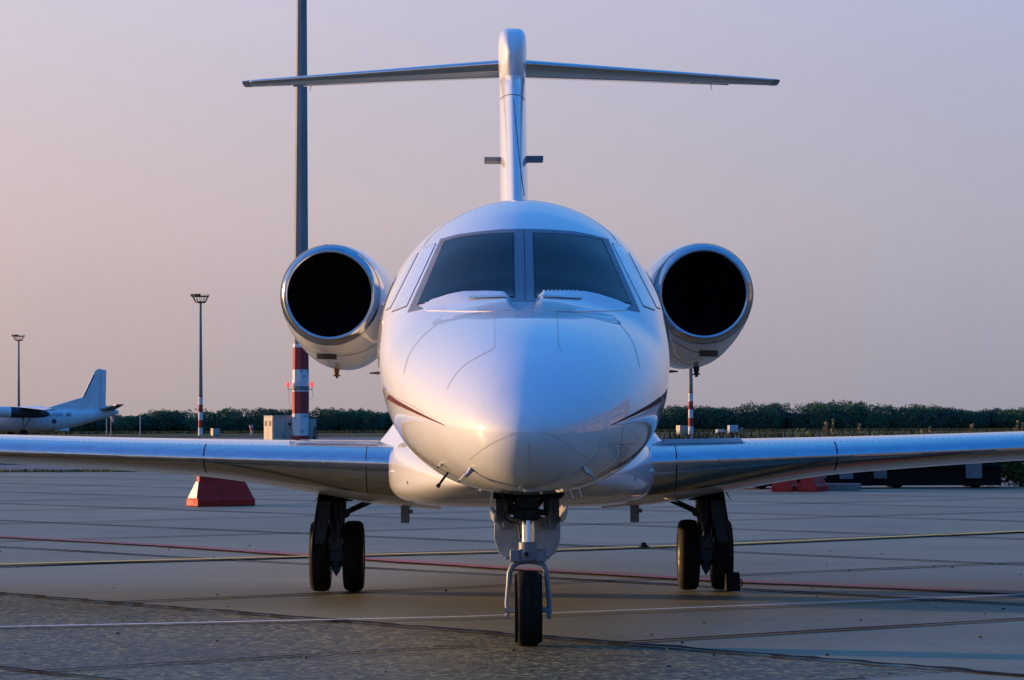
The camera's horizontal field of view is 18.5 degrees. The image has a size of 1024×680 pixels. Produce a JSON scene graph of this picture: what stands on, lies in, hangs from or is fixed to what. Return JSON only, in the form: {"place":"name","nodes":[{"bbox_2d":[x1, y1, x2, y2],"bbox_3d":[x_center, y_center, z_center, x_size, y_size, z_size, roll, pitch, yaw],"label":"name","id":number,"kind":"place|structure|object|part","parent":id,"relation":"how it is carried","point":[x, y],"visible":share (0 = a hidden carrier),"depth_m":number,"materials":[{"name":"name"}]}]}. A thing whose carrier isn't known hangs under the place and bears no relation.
{"place":"outdoors","nodes":[
{"label":"outdoors","id":0,"kind":"place"},
{"bbox_2d":[249,424,253,435],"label":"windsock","id":1,"kind":"object","parent":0,"point":[251,429],"visible":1,"depth_m":417.66,"materials":[{"name":"white fabric"}]},
{"bbox_2d":[0,594,958,679],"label":"foreground apron","id":2,"kind":"object","parent":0,"point":[66,643],"visible":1,"depth_m":17.51,"materials":[{"name":"concrete"}]},
{"bbox_2d":[0,472,1023,673],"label":"apron","id":3,"kind":"object","parent":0,"point":[998,646],"depth_m":28.34,"materials":[{"name":"concrete"}]},
{"bbox_2d":[186,476,254,505],"bbox_3d":[-4.677,2.421,50.439,1.040,0.480,0.400,1,-2,-33],"label":"red barrier","id":4,"kind":"object","parent":3,"relation":"on","point":[208,491],"visible":0.81,"depth_m":50.28,"materials":[{"name":"plastic"}]},
{"bbox_2d":[0,594,1021,626],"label":"white line","id":5,"kind":"object","parent":3,"relation":"on","point":[513,614],"visible":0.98,"depth_m":20.93,"materials":[{"name":"paint"}]},
{"bbox_2d":[0,540,1021,674],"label":"apron grit","id":6,"kind":"object","parent":3,"relation":"on","point":[585,633],"visible":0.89,"depth_m":19.03,"materials":[{"name":"gravel"}]},
{"bbox_2d":[0,28,1023,645],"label":"business jet","id":7,"kind":"object","parent":3,"relation":"on","point":[520,348],"visible":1,"depth_m":21.01,"materials":[{"name":"white paint"}]},
{"bbox_2d":[311,494,330,557],"bbox_3d":[-1.452,1.401,24.153,0.166,0.530,0.420,0,-2,0],"label":"main gear door","id":8,"kind":"structure","parent":7,"relation":"in","point":[320,526],"depth_m":23.96,"materials":[{"name":"metal"}]},
{"bbox_2d":[490,492,495,522],"bbox_3d":[-0.106,0.943,18.221,0.049,0.224,0.920,0,-2,0],"label":"nose gear door","id":9,"kind":"structure","parent":7,"relation":"in","point":[492,510],"depth_m":17.78,"materials":[{"name":"white paint"}]},
{"bbox_2d":[494,517,559,558],"bbox_3d":[0.091,1.168,18.535,0.390,0.250,0.064,0,-2,0],"label":"landing gear door","id":10,"kind":"structure","parent":7,"relation":"in","point":[506,538],"depth_m":18.53,"materials":[{"name":"grey metal"}]},
{"bbox_2d":[559,492,567,522],"bbox_3d":[0.289,0.941,18.223,0.049,0.224,0.920,0,-2,0],"label":"nose gear door","id":11,"kind":"structure","parent":7,"relation":"in","point":[563,510],"depth_m":17.88,"materials":[{"name":"white paint"}]},
{"bbox_2d":[711,492,731,555],"bbox_3d":[1.591,1.391,24.171,0.166,0.530,0.420,0,-2,0],"label":"main gear door","id":12,"kind":"structure","parent":7,"relation":"in","point":[721,522],"depth_m":23.98,"materials":[{"name":"metal"}]},
{"bbox_2d":[0,472,1023,679],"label":"slab joints","id":13,"kind":"object","parent":3,"relation":"on","point":[631,642],"visible":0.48,"depth_m":23.40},
{"bbox_2d":[0,535,1023,592],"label":"red line","id":14,"kind":"object","parent":3,"relation":"on","point":[595,572],"visible":0.88,"depth_m":27.63,"materials":[{"name":"paint"}]},
{"bbox_2d":[0,530,1023,564],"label":"yellow line","id":15,"kind":"object","parent":3,"relation":"on","point":[497,551],"visible":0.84,"depth_m":31.40,"materials":[{"name":"paint"}]},
{"bbox_2d":[639,542,649,547],"bbox_3d":[1.363,2.123,32.506,0.124,0.060,0.124,0,-2,0],"label":"apron light","id":16,"kind":"object","parent":15,"relation":"on","point":[644,544],"visible":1,"depth_m":32.48,"materials":[{"name":"metal"}]},
{"bbox_2d":[3,531,1023,564],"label":"taxi line border","id":17,"kind":"object","parent":3,"relation":"on","point":[484,552],"visible":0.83,"depth_m":31.07,"materials":[{"name":"black paint"}]},
{"bbox_2d":[724,572,742,590],"bbox_3d":[1.688,1.836,23.890,0.136,0.140,0.194,0,-2,0],"label":"wheel chock","id":18,"kind":"object","parent":3,"relation":"on","point":[732,580],"visible":1,"depth_m":23.83,"materials":[{"name":"rubber"}]},
{"bbox_2d":[771,480,797,491],"bbox_3d":[5.225,2.646,59.958,0.400,0.480,1.040,-1,-2,14],"label":"red barrier","id":19,"kind":"object","parent":3,"relation":"on","point":[788,486],"visible":0.55,"depth_m":59.47,"materials":[{"name":"plastic"}]},
{"bbox_2d":[794,428,815,436],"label":"tall weed","id":20,"kind":"object","parent":3,"relation":"on","point":[806,435],"visible":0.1,"depth_m":72.31,"materials":[{"name":"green plant"}]},
{"bbox_2d":[796,476,827,491],"bbox_3d":[5.733,2.643,59.923,0.400,0.480,1.040,-1,-2,18],"label":"red barrier","id":21,"kind":"object","parent":3,"relation":"on","point":[815,484],"visible":0.61,"depth_m":59.48,"materials":[{"name":"plastic"}]},
{"bbox_2d":[754,471,871,488],"bbox_3d":[5.421,2.518,62.865,3.407,0.889,1.445,0,-2,-1],"label":"equipment trailer","id":22,"kind":"object","parent":3,"relation":"on","point":[863,478],"visible":0.21,"depth_m":62.24,"materials":[{"name":"black metal"}]},
{"bbox_2d":[808,422,834,436],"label":"tall weed","id":23,"kind":"object","parent":3,"relation":"on","point":[824,432],"visible":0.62,"depth_m":72.14,"materials":[{"name":"brown plant"}]},
{"bbox_2d":[824,418,834,436],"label":"tall weed","id":24,"kind":"object","parent":3,"relation":"on","point":[832,429],"visible":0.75,"depth_m":72.19,"materials":[{"name":"brown plant"}]},
{"bbox_2d":[826,483,860,489],"bbox_3d":[6.393,2.835,60.634,0.660,0.130,0.300,0,-2,0],"label":"concrete block","id":25,"kind":"object","parent":3,"relation":"on","point":[844,486],"depth_m":60.48,"materials":[{"name":"grey concrete"}]},
{"bbox_2d":[857,423,862,435],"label":"tall weed","id":26,"kind":"object","parent":3,"relation":"on","point":[859,428],"visible":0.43,"depth_m":72.23,"materials":[{"name":"brown plant"}]},
{"bbox_2d":[872,462,1000,487],"bbox_3d":[8.089,2.515,63.093,3.267,0.889,1.445,0,-2,1],"label":"equipment trailer","id":27,"kind":"object","parent":3,"relation":"on","point":[975,475],"visible":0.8,"depth_m":62.44,"materials":[{"name":"black metal"}]},
{"bbox_2d":[982,460,1023,486],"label":"bush","id":28,"kind":"object","parent":3,"relation":"on","point":[1013,471],"visible":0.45,"depth_m":63.33,"materials":[{"name":"green plant"}]},
{"bbox_2d":[1013,421,1023,431],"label":"tall weed","id":29,"kind":"object","parent":3,"relation":"on","point":[1017,425],"visible":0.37,"depth_m":72.28,"materials":[{"name":"brown plant"}]},
{"bbox_2d":[0,428,1023,433],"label":"meadow grass","id":30,"kind":"structure","parent":0,"point":[356,431],"depth_m":560.76,"materials":[{"name":"green plant"}]},
{"bbox_2d":[0,463,1023,471],"bbox_3d":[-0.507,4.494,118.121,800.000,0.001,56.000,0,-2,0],"label":"taxiway","id":31,"kind":"structure","parent":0,"point":[16,466],"depth_m":99.20,"materials":[{"name":"concrete"}]},
{"bbox_2d":[0,0,1023,417],"label":"sky","id":32,"kind":"structure","parent":0,"point":[870,198],"materials":[{"name":"purple"}]},
{"bbox_2d":[5,431,1023,471],"bbox_3d":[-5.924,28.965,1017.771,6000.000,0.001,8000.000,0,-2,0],"label":"ground","id":33,"kind":"structure","parent":0,"point":[242,435],"depth_m":455.44,"materials":[{"name":"green plant"}]},
{"bbox_2d":[11,335,24,406],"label":"light mast","id":34,"kind":"object","parent":33,"relation":"on","point":[18,381],"visible":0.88,"depth_m":627.48,"materials":[{"name":"metal"}]},
{"bbox_2d":[0,369,123,434],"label":"propeller airplane","id":35,"kind":"object","parent":33,"relation":"on","point":[89,406],"visible":0.95,"depth_m":399.31,"materials":[{"name":"white paint"}]},
{"bbox_2d":[0,468,135,471],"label":"verge grass","id":36,"kind":"structure","parent":33,"relation":"on","point":[57,470],"depth_m":89.32,"materials":[{"name":"green plant"}]},
{"bbox_2d":[190,294,208,435],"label":"light mast","id":37,"kind":"object","parent":33,"relation":"on","point":[200,409],"visible":1,"depth_m":437.75,"materials":[{"name":"metal"}]},
{"bbox_2d":[211,428,219,435],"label":"cabinet","id":38,"kind":"object","parent":33,"relation":"on","point":[215,431],"visible":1,"depth_m":432.31,"materials":[{"name":"grey metal"}]},
{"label":"door","id":39,"kind":"part","parent":38,"relation":"part of","materials":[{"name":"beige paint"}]},
{"bbox_2d":[264,416,291,439],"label":"equipment cabinet","id":40,"kind":"object","parent":33,"relation":"on","point":[277,427],"visible":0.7,"depth_m":149.96,"materials":[{"name":"grey metal"}]},
{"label":"side door","id":41,"kind":"part","parent":40,"relation":"part of","materials":[{"name":"beige paint"}]},
{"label":"side door","id":42,"kind":"part","parent":40,"relation":"part of","materials":[{"name":"beige paint"}]},
{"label":"door","id":43,"kind":"part","parent":40,"relation":"part of","materials":[{"name":"beige paint"}]},
{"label":"door","id":44,"kind":"part","parent":40,"relation":"part of","materials":[{"name":"beige paint"}]},
{"bbox_2d":[286,0,313,439],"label":"floodlight mast","id":45,"kind":"object","parent":33,"relation":"on","point":[300,389],"visible":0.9,"depth_m":149.93,"materials":[{"name":"red paint"},{"name":"white paint"},{"name":"metal"}]},
{"bbox_2d":[309,419,317,439],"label":"switch box","id":46,"kind":"object","parent":33,"relation":"on","point":[313,431],"visible":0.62,"depth_m":150.01,"materials":[{"name":"beige paint"}]},
{"bbox_2d":[310,421,315,439],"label":"door","id":47,"kind":"structure","parent":46,"relation":"in","point":[312,423],"depth_m":150.01,"materials":[{"name":"beige paint"}]},
{"bbox_2d":[31,410,973,431],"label":"wood interior","id":48,"kind":"object","parent":33,"relation":"on","point":[786,427],"visible":0.03,"depth_m":630.66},
{"bbox_2d":[40,399,1023,431],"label":"distant wood","id":49,"kind":"object","parent":33,"relation":"on","point":[771,416],"visible":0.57,"depth_m":620.05,"materials":[{"name":"green plant"}]},
{"bbox_2d":[676,425,687,434],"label":"cabinet","id":50,"kind":"object","parent":33,"relation":"on","point":[681,427],"visible":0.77,"depth_m":405.73,"materials":[{"name":"grey metal"}]},
{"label":"door","id":51,"kind":"part","parent":50,"relation":"part of","materials":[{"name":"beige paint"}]},
{"bbox_2d":[685,368,696,433],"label":"light mast","id":52,"kind":"object","parent":33,"relation":"on","point":[690,401],"visible":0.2,"depth_m":410.05,"materials":[{"name":"metal"}]},
{"bbox_2d":[715,429,725,434],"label":"ground unit","id":53,"kind":"structure","parent":33,"relation":"on","point":[718,431],"depth_m":377.47,"materials":[{"name":"white metal"}]},
{"bbox_2d":[727,425,742,434],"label":"ground unit","id":54,"kind":"structure","parent":33,"relation":"on","point":[732,428],"depth_m":375.91,"materials":[{"name":"white metal"}]},
{"bbox_2d":[655,427,1020,438],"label":"roadside weeds","id":55,"kind":"object","parent":33,"relation":"on","point":[732,435],"visible":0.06,"depth_m":146.19,"materials":[{"name":"green plant"}]},
{"bbox_2d":[187,435,877,439],"bbox_3d":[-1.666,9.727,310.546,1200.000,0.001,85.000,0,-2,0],"label":"taxiway","id":56,"kind":"structure","parent":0,"point":[349,438],"depth_m":328.37,"materials":[{"name":"concrete"}]},
{"bbox_2d":[856,671,1023,679],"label":"apron corner slab","id":57,"kind":"structure","parent":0,"point":[966,675],"depth_m":15.73,"materials":[{"name":"concrete"}]}
]}

